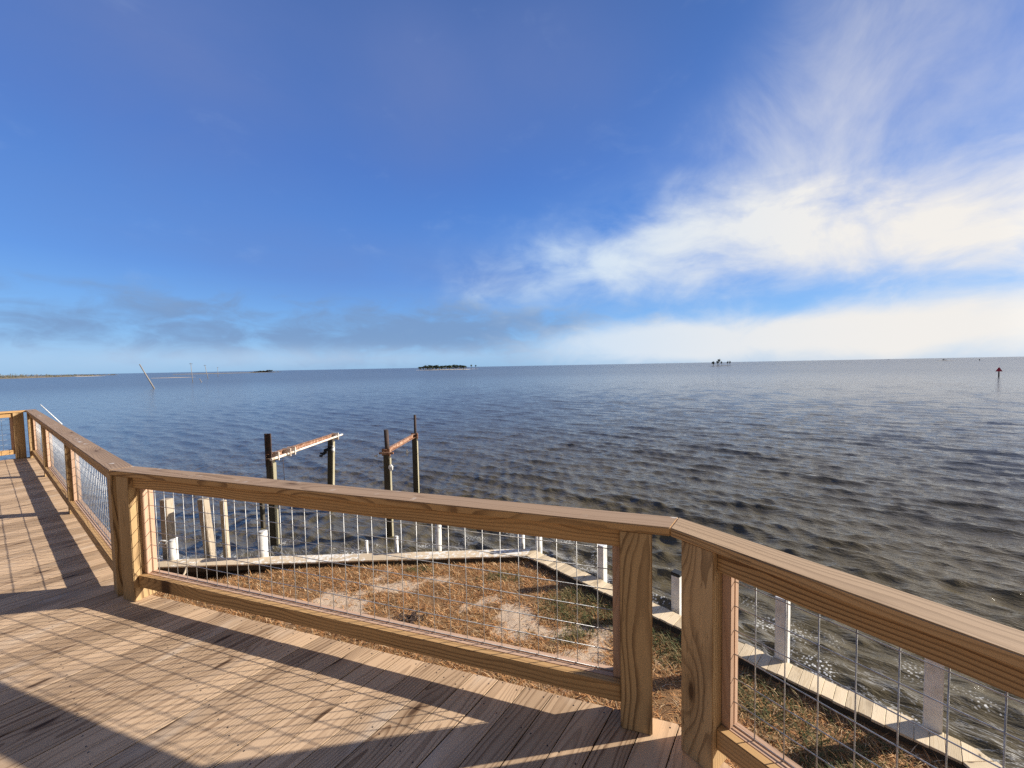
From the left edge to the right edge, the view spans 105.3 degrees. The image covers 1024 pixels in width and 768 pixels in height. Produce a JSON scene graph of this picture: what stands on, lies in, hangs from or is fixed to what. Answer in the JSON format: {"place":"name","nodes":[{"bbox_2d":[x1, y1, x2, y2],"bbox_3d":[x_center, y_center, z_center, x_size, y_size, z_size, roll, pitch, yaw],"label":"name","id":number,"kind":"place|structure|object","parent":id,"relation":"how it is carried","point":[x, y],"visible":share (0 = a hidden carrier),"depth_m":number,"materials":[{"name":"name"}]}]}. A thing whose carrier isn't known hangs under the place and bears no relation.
{"place":"outdoors","nodes":[
{"label":"outdoors","id":0,"kind":"place"},
{"bbox_2d":[0,375,100,378],"bbox_3d":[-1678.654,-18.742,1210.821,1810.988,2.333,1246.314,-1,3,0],"label":"shore","id":1,"kind":"structure","parent":0,"point":[39,377],"depth_m":998.02,"materials":[{"name":"green plant"}]},
{"bbox_2d":[0,374,112,377],"bbox_3d":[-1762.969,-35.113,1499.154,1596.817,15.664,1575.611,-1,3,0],"label":"shore scrub","id":2,"kind":"object","parent":1,"relation":"on","point":[15,376],"visible":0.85,"depth_m":1080.76,"materials":[{"name":"green plant"}]},
{"bbox_2d":[173,372,266,374],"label":"spit","id":3,"kind":"structure","parent":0,"point":[225,373],"depth_m":1215.96,"materials":[{"name":"beige sand"}]},
{"bbox_2d":[0,357,1023,767],"bbox_3d":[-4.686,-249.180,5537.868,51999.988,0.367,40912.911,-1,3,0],"label":"water","id":4,"kind":"structure","parent":0,"point":[904,475],"depth_m":25.86,"materials":[{"name":"blue liquid"}]},
{"bbox_2d":[40,404,61,423],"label":"utility pole","id":5,"kind":"object","parent":4,"relation":"in","point":[51,414],"visible":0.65,"depth_m":47.80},
{"bbox_2d":[139,364,154,388],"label":"utility pole","id":6,"kind":"object","parent":4,"relation":"in","point":[147,376],"visible":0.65,"depth_m":149.80,"materials":[{"name":"grey wood"}]},
{"bbox_2d":[159,498,174,559],"bbox_3d":[-9.708,5.009,11.081,0.215,3.539,0.215,-1,3,6],"label":"timber pile","id":7,"kind":"object","parent":4,"relation":"in","point":[169,528],"visible":0.39,"depth_m":10.95,"materials":[{"name":"brown wood"}]},
{"bbox_2d":[197,498,216,557],"bbox_3d":[-8.644,5.008,11.205,0.472,3.488,0.212,-1,3,0],"label":"timber pile","id":8,"kind":"object","parent":4,"relation":"in","point":[209,536],"visible":0.35,"depth_m":11.09,"materials":[{"name":"brown wood"}]},
{"bbox_2d":[219,500,230,557],"bbox_3d":[-8.444,5.076,11.567,0.204,3.312,0.139,-1,3,0],"label":"timber pile","id":9,"kind":"object","parent":4,"relation":"in","point":[224,532],"visible":0.47,"depth_m":11.49,"materials":[{"name":"brown wood"}]},
{"bbox_2d":[259,503,265,527],"bbox_3d":[-9.729,5.519,15.259,0.130,2.135,0.130,-1,3,5],"label":"timber pile","id":10,"kind":"object","parent":4,"relation":"in","point":[262,516],"visible":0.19,"depth_m":15.19,"materials":[{"name":"brown wood"}]},
{"bbox_2d":[264,433,342,545],"bbox_3d":[-8.114,4.067,15.744,0.763,4.930,4.590,-1,3,0],"label":"lift","id":11,"kind":"object","parent":4,"relation":"in","point":[271,457],"visible":0.71,"depth_m":13.80,"materials":[{"name":"brown wood"}]},
{"bbox_2d":[374,415,419,536],"bbox_3d":[-4.432,3.945,15.703,0.734,5.040,3.567,-1,3,4],"label":"lift","id":12,"kind":"object","parent":4,"relation":"in","point":[386,452],"visible":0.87,"depth_m":14.13,"materials":[{"name":"brown wood"}]},
{"bbox_2d":[519,534,524,548],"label":"pipe post","id":13,"kind":"object","parent":4,"relation":"in","point":[522,543],"depth_m":11.10,"materials":[{"name":"white plastic"}]},
{"bbox_2d":[671,569,680,614],"bbox_3d":[3.472,5.092,8.217,0.190,2.342,0.190,-4,4,-44],"label":"mooring post","id":14,"kind":"object","parent":4,"relation":"in","point":[675,590],"visible":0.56,"depth_m":8.12,"materials":[{"name":"grey plastic"}]},
{"bbox_2d":[0,0,1023,375],"label":"sky","id":15,"kind":"structure","parent":0,"point":[228,185],"materials":[{"name":"blue"}]},
{"bbox_2d":[151,558,958,767],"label":"ground","id":16,"kind":"structure","parent":0,"point":[512,618],"depth_m":8.02,"materials":[{"name":"brown plant"}]},
{"bbox_2d":[157,548,530,577],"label":"seawall","id":17,"kind":"object","parent":16,"relation":"on","point":[438,557],"visible":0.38,"depth_m":10.56,"materials":[{"name":"paint"}]},
{"bbox_2d":[168,539,178,560],"bbox_3d":[-9.303,5.330,10.783,0.212,2.110,0.212,-1,3,0],"label":"pipe post","id":18,"kind":"object","parent":17,"relation":"attached to","point":[172,552],"visible":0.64,"depth_m":10.67,"materials":[{"name":"white plastic"}]},
{"bbox_2d":[158,537,177,544],"bbox_3d":[-9.438,4.321,10.689,0.436,0.148,0.158,-2,3,-28],"label":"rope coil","id":19,"kind":"object","parent":18,"relation":"attached to","point":[159,543],"visible":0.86,"depth_m":10.63,"materials":[{"name":"white"}]},
{"bbox_2d":[258,530,268,557],"bbox_3d":[-6.892,5.200,10.868,0.244,2.270,0.244,-1,3,0],"label":"pipe post","id":20,"kind":"object","parent":17,"relation":"attached to","point":[263,542],"visible":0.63,"depth_m":10.74,"materials":[{"name":"white plastic"}]},
{"bbox_2d":[365,540,367,552],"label":"pipe post","id":21,"kind":"object","parent":17,"relation":"attached to","point":[366,545],"visible":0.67,"depth_m":11.04,"materials":[{"name":"white plastic"}]},
{"bbox_2d":[395,535,398,551],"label":"pipe post","id":22,"kind":"object","parent":17,"relation":"attached to","point":[396,545],"visible":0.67,"depth_m":11.04,"materials":[{"name":"white plastic"}]},
{"bbox_2d":[435,524,441,550],"bbox_3d":[-2.078,5.040,11.090,0.215,2.391,0.180,-1,3,0],"label":"pipe post","id":23,"kind":"object","parent":17,"relation":"attached to","point":[438,536],"depth_m":10.99,"materials":[{"name":"white plastic"}]},
{"bbox_2d":[0,457,730,767],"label":"timber deck","id":24,"kind":"structure","parent":16,"relation":"on","point":[96,671],"depth_m":2.04,"materials":[{"name":"brown wood"}]},
{"bbox_2d":[0,409,32,458],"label":"deck railing","id":25,"kind":"object","parent":24,"relation":"on","point":[17,435],"visible":0.97,"depth_m":7.94,"materials":[{"name":"brown wood"}]},
{"bbox_2d":[26,409,131,595],"bbox_3d":[-6.499,1.076,5.585,8.795,0.980,0.148,1,3,36],"label":"deck railing","id":26,"kind":"object","parent":24,"relation":"on","point":[102,461],"visible":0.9,"depth_m":4.29,"materials":[{"name":"brown wood"}]},
{"bbox_2d":[109,466,677,734],"bbox_3d":[-1.101,1.122,2.392,3.929,0.980,0.148,0,3,18],"label":"deck railing","id":27,"kind":"object","parent":24,"relation":"on","point":[626,679],"visible":1,"depth_m":2.15,"materials":[{"name":"brown wood"}]},
{"bbox_2d":[671,518,1023,767],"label":"deck railing","id":28,"kind":"object","parent":24,"relation":"on","point":[717,566],"visible":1,"depth_m":1.43,"materials":[{"name":"brown wood"}]},
{"bbox_2d":[398,607,427,623],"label":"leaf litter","id":29,"kind":"object","parent":16,"relation":"on","point":[412,618],"visible":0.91,"depth_m":8.19,"materials":[{"name":"plant"}]},
{"bbox_2d":[404,565,922,767],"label":"green grass","id":30,"kind":"structure","parent":16,"relation":"on","point":[589,620],"depth_m":6.20,"materials":[{"name":"plant"}]},
{"bbox_2d":[526,549,1001,767],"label":"seawall","id":31,"kind":"object","parent":16,"relation":"on","point":[842,700],"visible":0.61,"depth_m":6.05,"materials":[{"name":"white concrete"}]},
{"bbox_2d":[535,536,541,552],"bbox_3d":[0.763,5.091,10.980,0.201,2.190,0.201,-1,3,0],"label":"pipe post","id":32,"kind":"object","parent":31,"relation":"attached to","point":[538,545],"depth_m":10.87,"materials":[{"name":"white plastic"}]},
{"bbox_2d":[598,544,606,582],"bbox_3d":[2.193,5.049,9.465,0.182,2.360,0.182,-4,4,-44],"label":"post","id":33,"kind":"object","parent":31,"relation":"attached to","point":[602,561],"visible":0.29,"depth_m":9.37,"materials":[{"name":"white plastic"}]},
{"bbox_2d":[775,596,790,662],"bbox_3d":[4.691,4.981,6.784,0.197,2.650,0.197,-4,4,-44],"label":"post","id":34,"kind":"object","parent":31,"relation":"attached to","point":[780,622],"visible":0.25,"depth_m":6.69,"materials":[{"name":"white plastic"}]},
{"bbox_2d":[923,658,944,733],"bbox_3d":[5.875,5.019,5.463,0.197,2.650,0.197,-4,4,-44],"label":"mooring post","id":35,"kind":"object","parent":31,"relation":"attached to","point":[934,689],"depth_m":5.37,"materials":[{"name":"grey plastic"}]}
]}

